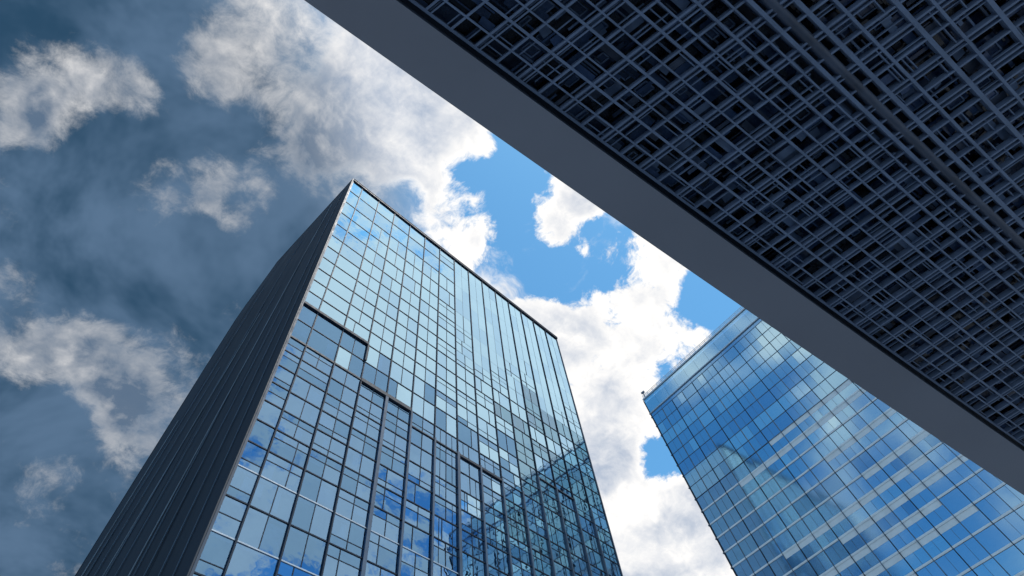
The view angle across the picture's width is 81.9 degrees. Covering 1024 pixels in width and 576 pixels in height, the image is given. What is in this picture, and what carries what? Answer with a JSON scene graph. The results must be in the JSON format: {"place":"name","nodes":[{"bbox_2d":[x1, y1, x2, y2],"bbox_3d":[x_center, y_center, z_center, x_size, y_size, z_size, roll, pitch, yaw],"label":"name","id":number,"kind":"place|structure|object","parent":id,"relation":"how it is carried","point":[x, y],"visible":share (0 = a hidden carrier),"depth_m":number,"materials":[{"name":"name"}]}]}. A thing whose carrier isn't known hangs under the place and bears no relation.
{"place":"outdoors","nodes":[
{"label":"outdoors","id":0,"kind":"place"},
{"bbox_2d":[75,178,622,575],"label":"office tower","id":1,"kind":"structure","parent":0,"point":[380,387],"depth_m":78.63,"materials":[{"name":"blue glass"}]},
{"bbox_2d":[195,531,233,575],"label":"window","id":2,"kind":"structure","parent":1,"relation":"in","point":[214,557],"depth_m":48.00,"materials":[{"name":"blue glass"}]},
{"bbox_2d":[227,476,253,502],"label":"window","id":3,"kind":"structure","parent":1,"relation":"in","point":[242,494],"depth_m":53.77,"materials":[{"name":"blue glass"}]},
{"bbox_2d":[239,441,266,473],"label":"window","id":4,"kind":"structure","parent":1,"relation":"in","point":[253,456],"depth_m":57.31,"materials":[{"name":"blue glass"}]},
{"bbox_2d":[248,420,274,448],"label":"window","id":5,"kind":"structure","parent":1,"relation":"in","point":[261,434],"depth_m":60.01,"materials":[{"name":"blue glass"}]},
{"bbox_2d":[257,400,281,427],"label":"window","id":6,"kind":"structure","parent":1,"relation":"in","point":[269,413],"depth_m":62.67,"materials":[{"name":"blue glass"}]},
{"bbox_2d":[258,515,287,557],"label":"window","id":7,"kind":"structure","parent":1,"relation":"in","point":[274,532],"depth_m":52.98,"materials":[{"name":"blue glass"}]},
{"bbox_2d":[254,481,296,513],"bbox_3d":[-22.621,20.128,55.790,4.150,3.400,0.470,38,-71,-24],"label":"window","id":8,"kind":"structure","parent":1,"relation":"in","point":[287,497],"depth_m":56.54,"materials":[{"name":"blue glass"}]},
{"bbox_2d":[265,382,287,408],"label":"window","id":9,"kind":"structure","parent":1,"relation":"in","point":[276,395],"depth_m":65.31,"materials":[{"name":"blue glass"}]},
{"bbox_2d":[261,452,303,492],"bbox_3d":[-22.933,18.471,58.685,4.150,3.100,0.470,38,-71,-24],"label":"window","id":10,"kind":"structure","parent":1,"relation":"in","point":[276,469],"depth_m":58.63,"materials":[{"name":"blue glass"}]},
{"bbox_2d":[270,431,309,467],"bbox_3d":[-23.115,16.808,61.358,4.150,3.000,0.150,38,-71,-24],"label":"window","id":11,"kind":"structure","parent":1,"relation":"in","point":[284,446],"depth_m":61.35,"materials":[{"name":"blue glass"}]},
{"bbox_2d":[278,411,314,445],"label":"window","id":12,"kind":"structure","parent":1,"relation":"in","point":[289,424],"depth_m":64.00,"materials":[{"name":"blue glass"}]},
{"bbox_2d":[284,393,319,426],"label":"window","id":13,"kind":"structure","parent":1,"relation":"in","point":[295,405],"depth_m":66.63,"materials":[{"name":"blue glass"}]},
{"bbox_2d":[282,526,326,575],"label":"window","id":14,"kind":"structure","parent":1,"relation":"in","point":[303,550],"depth_m":54.32,"materials":[{"name":"blue glass"}]},
{"bbox_2d":[291,376,324,407],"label":"window","id":15,"kind":"structure","parent":1,"relation":"in","point":[301,388],"depth_m":69.34,"materials":[{"name":"blue glass"}]},
{"bbox_2d":[291,496,332,539],"bbox_3d":[-19.465,22.442,57.455,4.150,3.400,0.150,38,-71,-24],"label":"window","id":16,"kind":"structure","parent":1,"relation":"in","point":[308,515],"depth_m":57.45,"materials":[{"name":"blue glass"}]},
{"bbox_2d":[297,361,328,390],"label":"window","id":17,"kind":"structure","parent":1,"relation":"in","point":[309,373],"depth_m":71.96,"materials":[{"name":"blue glass"}]},
{"bbox_2d":[303,348,332,375],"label":"window","id":18,"kind":"structure","parent":1,"relation":"in","point":[310,356],"depth_m":74.48,"materials":[{"name":"blue glass"}]},
{"bbox_2d":[300,471,337,510],"bbox_3d":[-19.776,20.785,60.349,4.150,3.100,0.150,38,-71,-24],"label":"window","id":19,"kind":"structure","parent":1,"relation":"in","point":[313,488],"depth_m":60.36,"materials":[{"name":"blue glass"}]},
{"bbox_2d":[307,329,337,360],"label":"window","id":20,"kind":"structure","parent":1,"relation":"in","point":[317,341],"depth_m":77.54,"materials":[{"name":"blue glass"}]},
{"bbox_2d":[306,450,341,485],"bbox_3d":[-20.069,19.226,63.071,4.150,3.000,0.150,38,-71,-24],"label":"window","id":21,"kind":"structure","parent":1,"relation":"in","point":[319,464],"depth_m":63.07,"materials":[{"name":"blue glass"}]},
{"bbox_2d":[314,314,342,343],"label":"window","id":22,"kind":"structure","parent":1,"relation":"in","point":[323,325],"depth_m":80.88,"materials":[{"name":"blue glass"}]},
{"bbox_2d":[312,430,346,463],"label":"window","id":23,"kind":"structure","parent":1,"relation":"in","point":[325,444],"depth_m":65.71,"materials":[{"name":"blue glass"}]},
{"bbox_2d":[318,411,349,443],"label":"window","id":24,"kind":"structure","parent":1,"relation":"in","point":[328,424],"depth_m":68.35,"materials":[{"name":"blue glass"}]},
{"bbox_2d":[323,394,353,425],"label":"window","id":25,"kind":"structure","parent":1,"relation":"in","point":[333,406],"depth_m":71.03,"materials":[{"name":"blue glass"}]},
{"bbox_2d":[328,378,356,407],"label":"window","id":26,"kind":"structure","parent":1,"relation":"in","point":[336,389],"depth_m":73.68,"materials":[{"name":"blue glass"}]},
{"bbox_2d":[327,544,361,575],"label":"window","id":27,"kind":"structure","parent":1,"relation":"in","point":[350,565],"depth_m":56.73,"materials":[{"name":"blue glass"}]},
{"bbox_2d":[332,365,359,392],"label":"window","id":28,"kind":"structure","parent":1,"relation":"in","point":[339,374],"depth_m":76.21,"materials":[{"name":"blue glass"}]},
{"bbox_2d":[330,514,366,556],"bbox_3d":[-16.418,24.861,59.167,4.150,3.400,0.150,38,-71,-24],"label":"window","id":29,"kind":"structure","parent":1,"relation":"in","point":[346,534],"depth_m":59.15,"materials":[{"name":"blue glass"}]},
{"bbox_2d":[335,347,363,377],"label":"window","id":30,"kind":"structure","parent":1,"relation":"in","point":[347,360],"depth_m":79.24,"materials":[{"name":"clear glass"}]},
{"bbox_2d":[336,489,369,526],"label":"window","id":31,"kind":"structure","parent":1,"relation":"in","point":[349,506],"depth_m":62.06,"materials":[{"name":"blue glass"}]},
{"bbox_2d":[340,331,366,359],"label":"window","id":32,"kind":"structure","parent":1,"relation":"in","point":[349,342],"depth_m":82.58,"materials":[{"name":"blue glass"}]},
{"bbox_2d":[341,467,372,501],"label":"window","id":33,"kind":"structure","parent":1,"relation":"in","point":[360,486],"depth_m":64.79,"materials":[{"name":"blue glass"}]},
{"bbox_2d":[345,448,375,479],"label":"window","id":34,"kind":"structure","parent":1,"relation":"in","point":[356,461],"depth_m":67.42,"materials":[{"name":"blue glass"}]},
{"bbox_2d":[349,428,378,459],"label":"window","id":35,"kind":"structure","parent":1,"relation":"in","point":[360,442],"depth_m":70.05,"materials":[{"name":"blue glass"}]},
{"bbox_2d":[353,411,380,441],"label":"window","id":36,"kind":"structure","parent":1,"relation":"in","point":[361,423],"depth_m":72.74,"materials":[{"name":"blue glass"}]},
{"bbox_2d":[356,395,382,423],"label":"window","id":37,"kind":"structure","parent":1,"relation":"in","point":[366,407],"depth_m":75.37,"materials":[{"name":"blue glass"}]},
{"bbox_2d":[362,362,388,391],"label":"window","id":38,"kind":"structure","parent":1,"relation":"in","point":[371,374],"depth_m":81.12,"materials":[{"name":"blue glass"}]},
{"bbox_2d":[366,347,390,375],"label":"window","id":39,"kind":"structure","parent":1,"relation":"in","point":[376,359],"depth_m":84.39,"materials":[{"name":"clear glass"}]},
{"bbox_2d":[367,532,398,572],"bbox_3d":[-13.372,27.280,60.880,4.150,3.400,0.150,38,-71,-24],"label":"window","id":40,"kind":"structure","parent":1,"relation":"in","point":[383,552],"depth_m":60.91,"materials":[{"name":"blue glass"}]},
{"bbox_2d":[371,507,400,543],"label":"window","id":41,"kind":"structure","parent":1,"relation":"in","point":[385,524],"depth_m":63.81,"materials":[{"name":"blue glass"}]},
{"bbox_2d":[374,484,402,518],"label":"window","id":42,"kind":"structure","parent":1,"relation":"in","point":[386,500],"depth_m":66.53,"materials":[{"name":"blue glass"}]},
{"bbox_2d":[377,465,404,496],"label":"window","id":43,"kind":"structure","parent":1,"relation":"in","point":[387,478],"depth_m":69.18,"materials":[{"name":"blue glass"}]},
{"bbox_2d":[380,445,406,476],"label":"window","id":44,"kind":"structure","parent":1,"relation":"in","point":[389,458],"depth_m":71.84,"materials":[{"name":"blue glass"}]},
{"bbox_2d":[383,428,407,457],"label":"window","id":45,"kind":"structure","parent":1,"relation":"in","point":[391,440],"depth_m":74.50,"materials":[{"name":"blue glass"}]},
{"bbox_2d":[385,412,408,439],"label":"window","id":46,"kind":"structure","parent":1,"relation":"in","point":[392,423],"depth_m":77.15,"materials":[{"name":"blue glass"}]},
{"bbox_2d":[388,378,411,406],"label":"window","id":47,"kind":"structure","parent":1,"relation":"in","point":[396,390],"depth_m":82.82,"materials":[{"name":"blue glass"}]},
{"bbox_2d":[390,361,413,390],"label":"window","id":48,"kind":"structure","parent":1,"relation":"in","point":[404,377],"depth_m":86.09,"materials":[{"name":"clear glass"}]},
{"bbox_2d":[401,548,429,575],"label":"window","id":49,"kind":"structure","parent":1,"relation":"in","point":[413,564],"depth_m":62.90,"materials":[{"name":"blue glass"}]},
{"bbox_2d":[403,523,430,558],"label":"window","id":50,"kind":"structure","parent":1,"relation":"in","point":[414,539],"depth_m":65.53,"materials":[{"name":"blue glass"}]},
{"bbox_2d":[405,500,431,533],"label":"window","id":51,"kind":"structure","parent":1,"relation":"in","point":[415,515],"depth_m":68.26,"materials":[{"name":"blue glass"}]},
{"bbox_2d":[407,480,431,511],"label":"window","id":52,"kind":"structure","parent":1,"relation":"in","point":[416,494],"depth_m":70.89,"materials":[{"name":"blue glass"}]},
{"bbox_2d":[408,461,432,491],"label":"window","id":53,"kind":"structure","parent":1,"relation":"in","point":[417,474],"depth_m":73.54,"materials":[{"name":"blue glass"}]},
{"bbox_2d":[410,443,432,472],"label":"window","id":54,"kind":"structure","parent":1,"relation":"in","point":[422,458],"depth_m":76.21,"materials":[{"name":"blue glass"}]},
{"bbox_2d":[411,427,433,453],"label":"window","id":55,"kind":"structure","parent":1,"relation":"in","point":[418,438],"depth_m":78.86,"materials":[{"name":"blue glass"}]},
{"bbox_2d":[412,394,434,423],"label":"window","id":56,"kind":"structure","parent":1,"relation":"in","point":[421,407],"depth_m":84.37,"materials":[{"name":"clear glass"}]},
{"bbox_2d":[414,376,434,404],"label":"window","id":57,"kind":"structure","parent":1,"relation":"in","point":[421,388],"depth_m":87.78,"materials":[{"name":"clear glass"}]},
{"bbox_2d":[433,538,458,572],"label":"window","id":58,"kind":"structure","parent":1,"relation":"in","point":[445,554],"depth_m":67.20,"materials":[{"name":"blue glass"}]},
{"bbox_2d":[434,516,457,547],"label":"window","id":59,"kind":"structure","parent":1,"relation":"in","point":[445,531],"depth_m":69.95,"materials":[{"name":"blue glass"}]},
{"bbox_2d":[435,495,457,525],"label":"window","id":60,"kind":"structure","parent":1,"relation":"in","point":[446,510],"depth_m":72.61,"materials":[{"name":"blue glass"}]},
{"bbox_2d":[435,476,457,505],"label":"window","id":61,"kind":"structure","parent":1,"relation":"in","point":[443,489],"depth_m":75.22,"materials":[{"name":"blue glass"}]},
{"bbox_2d":[436,458,456,485],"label":"window","id":62,"kind":"structure","parent":1,"relation":"in","point":[443,470],"depth_m":77.94,"materials":[{"name":"blue glass"}]},
{"bbox_2d":[436,407,456,437],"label":"window","id":63,"kind":"structure","parent":1,"relation":"in","point":[444,421],"depth_m":86.08,"materials":[{"name":"blue glass"}]},
{"bbox_2d":[458,421,478,451],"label":"window","id":64,"kind":"structure","parent":1,"relation":"in","point":[466,435],"depth_m":87.75,"materials":[{"name":"blue glass"}]},
{"bbox_2d":[461,473,481,500],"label":"window","id":65,"kind":"structure","parent":1,"relation":"in","point":[470,486],"depth_m":79.68,"materials":[{"name":"blue glass"}]},
{"bbox_2d":[461,491,482,519],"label":"window","id":66,"kind":"structure","parent":1,"relation":"in","point":[469,504],"depth_m":76.97,"materials":[{"name":"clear glass"}]},
{"bbox_2d":[461,510,483,539],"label":"window","id":67,"kind":"structure","parent":1,"relation":"in","point":[471,524],"depth_m":74.35,"materials":[{"name":"blue glass"}]},
{"bbox_2d":[462,530,484,561],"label":"window","id":68,"kind":"structure","parent":1,"relation":"in","point":[472,545],"depth_m":71.71,"materials":[{"name":"blue glass"}]},
{"bbox_2d":[462,552,485,575],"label":"window","id":69,"kind":"structure","parent":1,"relation":"in","point":[472,566],"depth_m":69.26,"materials":[{"name":"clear glass"}]},
{"bbox_2d":[485,504,505,532],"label":"window","id":70,"kind":"structure","parent":1,"relation":"in","point":[493,517],"depth_m":78.66,"materials":[{"name":"blue glass"}]},
{"bbox_2d":[486,524,507,552],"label":"window","id":71,"kind":"structure","parent":1,"relation":"in","point":[495,537],"depth_m":76.06,"materials":[{"name":"blue glass"}]},
{"bbox_2d":[487,544,510,575],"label":"window","id":72,"kind":"structure","parent":1,"relation":"in","point":[498,559],"depth_m":73.41,"materials":[{"name":"blue glass"}]},
{"bbox_2d":[510,537,531,565],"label":"window","id":73,"kind":"structure","parent":1,"relation":"in","point":[519,550],"depth_m":77.77,"materials":[{"name":"blue glass"}]},
{"bbox_2d":[0,0,742,575],"label":"sky","id":74,"kind":"structure","parent":0,"point":[159,159],"materials":[{"name":"blue"}]},
{"label":"ground","id":75,"kind":"structure","parent":0,"visible":0},
{"bbox_2d":[305,0,1023,494],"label":"overhang","id":76,"kind":"object","parent":75,"relation":"on","point":[837,186],"visible":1,"depth_m":21.94,"materials":[{"name":"metal"}]},
{"bbox_2d":[641,306,1023,575],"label":"office tower","id":77,"kind":"structure","parent":75,"relation":"on","point":[790,457],"depth_m":110.86,"materials":[{"name":"blue glass"}]},
{"bbox_2d":[824,540,848,564],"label":"window","id":78,"kind":"structure","parent":77,"relation":"in","point":[836,552],"depth_m":100.44,"materials":[{"name":"blue glass"}]},
{"bbox_2d":[840,529,865,554],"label":"window","id":79,"kind":"structure","parent":77,"relation":"in","point":[852,541],"depth_m":99.32,"materials":[{"name":"blue glass"}]},
{"bbox_2d":[844,503,868,525],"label":"window","id":80,"kind":"structure","parent":77,"relation":"in","point":[856,514],"depth_m":101.20,"materials":[{"name":"blue glass"}]},
{"bbox_2d":[852,546,878,572],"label":"window","id":81,"kind":"structure","parent":77,"relation":"in","point":[865,559],"depth_m":96.33,"materials":[{"name":"blue glass"}]},
{"bbox_2d":[856,519,882,542],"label":"window","id":82,"kind":"structure","parent":77,"relation":"in","point":[868,530],"depth_m":98.21,"materials":[{"name":"blue glass"}]},
{"bbox_2d":[859,491,885,515],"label":"window","id":83,"kind":"structure","parent":77,"relation":"in","point":[871,503],"depth_m":100.10,"materials":[{"name":"blue glass"}]},
{"bbox_2d":[869,535,896,560],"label":"window","id":84,"kind":"structure","parent":77,"relation":"in","point":[882,547],"depth_m":95.21,"materials":[{"name":"blue glass"}]},
{"bbox_2d":[872,507,899,531],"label":"window","id":85,"kind":"structure","parent":77,"relation":"in","point":[885,519],"depth_m":97.13,"materials":[{"name":"blue glass"}]},
{"bbox_2d":[875,480,902,503],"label":"window","id":86,"kind":"structure","parent":77,"relation":"in","point":[889,491],"depth_m":99.01,"materials":[{"name":"blue glass"}]},
{"bbox_2d":[879,453,905,476],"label":"window","id":87,"kind":"structure","parent":77,"relation":"in","point":[891,465],"depth_m":100.86,"materials":[{"name":"blue glass"}]},
{"bbox_2d":[883,553,912,575],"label":"window","id":88,"kind":"structure","parent":77,"relation":"in","point":[896,566],"depth_m":92.31,"materials":[{"name":"blue glass"}]},
{"bbox_2d":[885,524,914,549],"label":"window","id":89,"kind":"structure","parent":77,"relation":"in","point":[899,536],"depth_m":94.15,"materials":[{"name":"blue glass"}]},
{"bbox_2d":[889,495,917,520],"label":"window","id":90,"kind":"structure","parent":77,"relation":"in","point":[902,507],"depth_m":96.01,"materials":[{"name":"blue glass"}]},
{"bbox_2d":[892,468,919,491],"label":"window","id":91,"kind":"structure","parent":77,"relation":"in","point":[906,479],"depth_m":97.88,"materials":[{"name":"blue glass"}]},
{"bbox_2d":[895,441,922,464],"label":"window","id":92,"kind":"structure","parent":77,"relation":"in","point":[909,452],"depth_m":99.76,"materials":[{"name":"blue glass"}]},
{"bbox_2d":[900,542,930,569],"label":"window","id":93,"kind":"structure","parent":77,"relation":"in","point":[915,555],"depth_m":91.12,"materials":[{"name":"blue glass"}]},
{"bbox_2d":[903,512,932,538],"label":"window","id":94,"kind":"structure","parent":77,"relation":"in","point":[918,525],"depth_m":93.01,"materials":[{"name":"blue glass"}]},
{"bbox_2d":[906,483,935,508],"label":"window","id":95,"kind":"structure","parent":77,"relation":"in","point":[920,495],"depth_m":94.91,"materials":[{"name":"blue glass"}]},
{"bbox_2d":[909,456,937,480],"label":"window","id":96,"kind":"structure","parent":77,"relation":"in","point":[922,468],"depth_m":96.76,"materials":[{"name":"blue glass"}]},
{"bbox_2d":[911,431,940,452],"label":"window","id":97,"kind":"structure","parent":77,"relation":"in","point":[925,441],"depth_m":98.62,"materials":[{"name":"blue glass"}]},
{"bbox_2d":[918,530,950,557],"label":"window","id":98,"kind":"structure","parent":77,"relation":"in","point":[933,543],"depth_m":90.01,"materials":[{"name":"blue glass"}]},
{"bbox_2d":[921,500,951,526],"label":"window","id":99,"kind":"structure","parent":77,"relation":"in","point":[936,513],"depth_m":91.95,"materials":[{"name":"blue glass"}]},
{"bbox_2d":[923,471,953,496],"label":"window","id":100,"kind":"structure","parent":77,"relation":"in","point":[938,483],"depth_m":93.81,"materials":[{"name":"blue glass"}]},
{"bbox_2d":[926,443,955,467],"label":"window","id":101,"kind":"structure","parent":77,"relation":"in","point":[941,455],"depth_m":95.68,"materials":[{"name":"blue glass"}]},
{"bbox_2d":[935,549,968,575],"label":"window","id":102,"kind":"structure","parent":77,"relation":"in","point":[950,562],"depth_m":86.99,"materials":[{"name":"blue glass"}]},
{"bbox_2d":[937,517,969,545],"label":"window","id":103,"kind":"structure","parent":77,"relation":"in","point":[952,530],"depth_m":88.92,"materials":[{"name":"blue glass"}]},
{"bbox_2d":[939,487,970,514],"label":"window","id":104,"kind":"structure","parent":77,"relation":"in","point":[954,501],"depth_m":90.85,"materials":[{"name":"blue glass"}]},
{"bbox_2d":[941,459,972,484],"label":"window","id":105,"kind":"structure","parent":77,"relation":"in","point":[957,471],"depth_m":92.71,"materials":[{"name":"blue glass"}]},
{"bbox_2d":[954,537,988,566],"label":"window","id":106,"kind":"structure","parent":77,"relation":"in","point":[970,550],"depth_m":85.85,"materials":[{"name":"blue glass"}]},
{"bbox_2d":[956,505,989,533],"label":"window","id":107,"kind":"structure","parent":77,"relation":"in","point":[972,519],"depth_m":87.83,"materials":[{"name":"blue glass"}]},
{"bbox_2d":[958,475,990,501],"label":"window","id":108,"kind":"structure","parent":77,"relation":"in","point":[973,488],"depth_m":89.74,"materials":[{"name":"blue glass"}]},
{"bbox_2d":[973,558,1008,575],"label":"window","id":109,"kind":"structure","parent":77,"relation":"in","point":[990,567],"depth_m":83.26,"materials":[{"name":"blue glass"}]},
{"bbox_2d":[974,524,1010,553],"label":"window","id":110,"kind":"structure","parent":77,"relation":"in","point":[990,538],"depth_m":84.77,"materials":[{"name":"blue glass"}]},
{"bbox_2d":[975,492,1010,520],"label":"window","id":111,"kind":"structure","parent":77,"relation":"in","point":[992,506],"depth_m":86.73,"materials":[{"name":"blue glass"}]},
{"bbox_2d":[994,545,1023,575],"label":"window","id":112,"kind":"structure","parent":77,"relation":"in","point":[1011,559],"depth_m":81.84,"materials":[{"name":"blue glass"}]},
{"bbox_2d":[994,511,1023,540],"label":"window","id":113,"kind":"structure","parent":77,"relation":"in","point":[1011,525],"depth_m":83.80,"materials":[{"name":"blue glass"}]},
{"bbox_2d":[994,484,1023,507],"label":"window","id":114,"kind":"structure","parent":77,"relation":"in","point":[1011,496],"depth_m":85.73,"materials":[{"name":"blue glass"}]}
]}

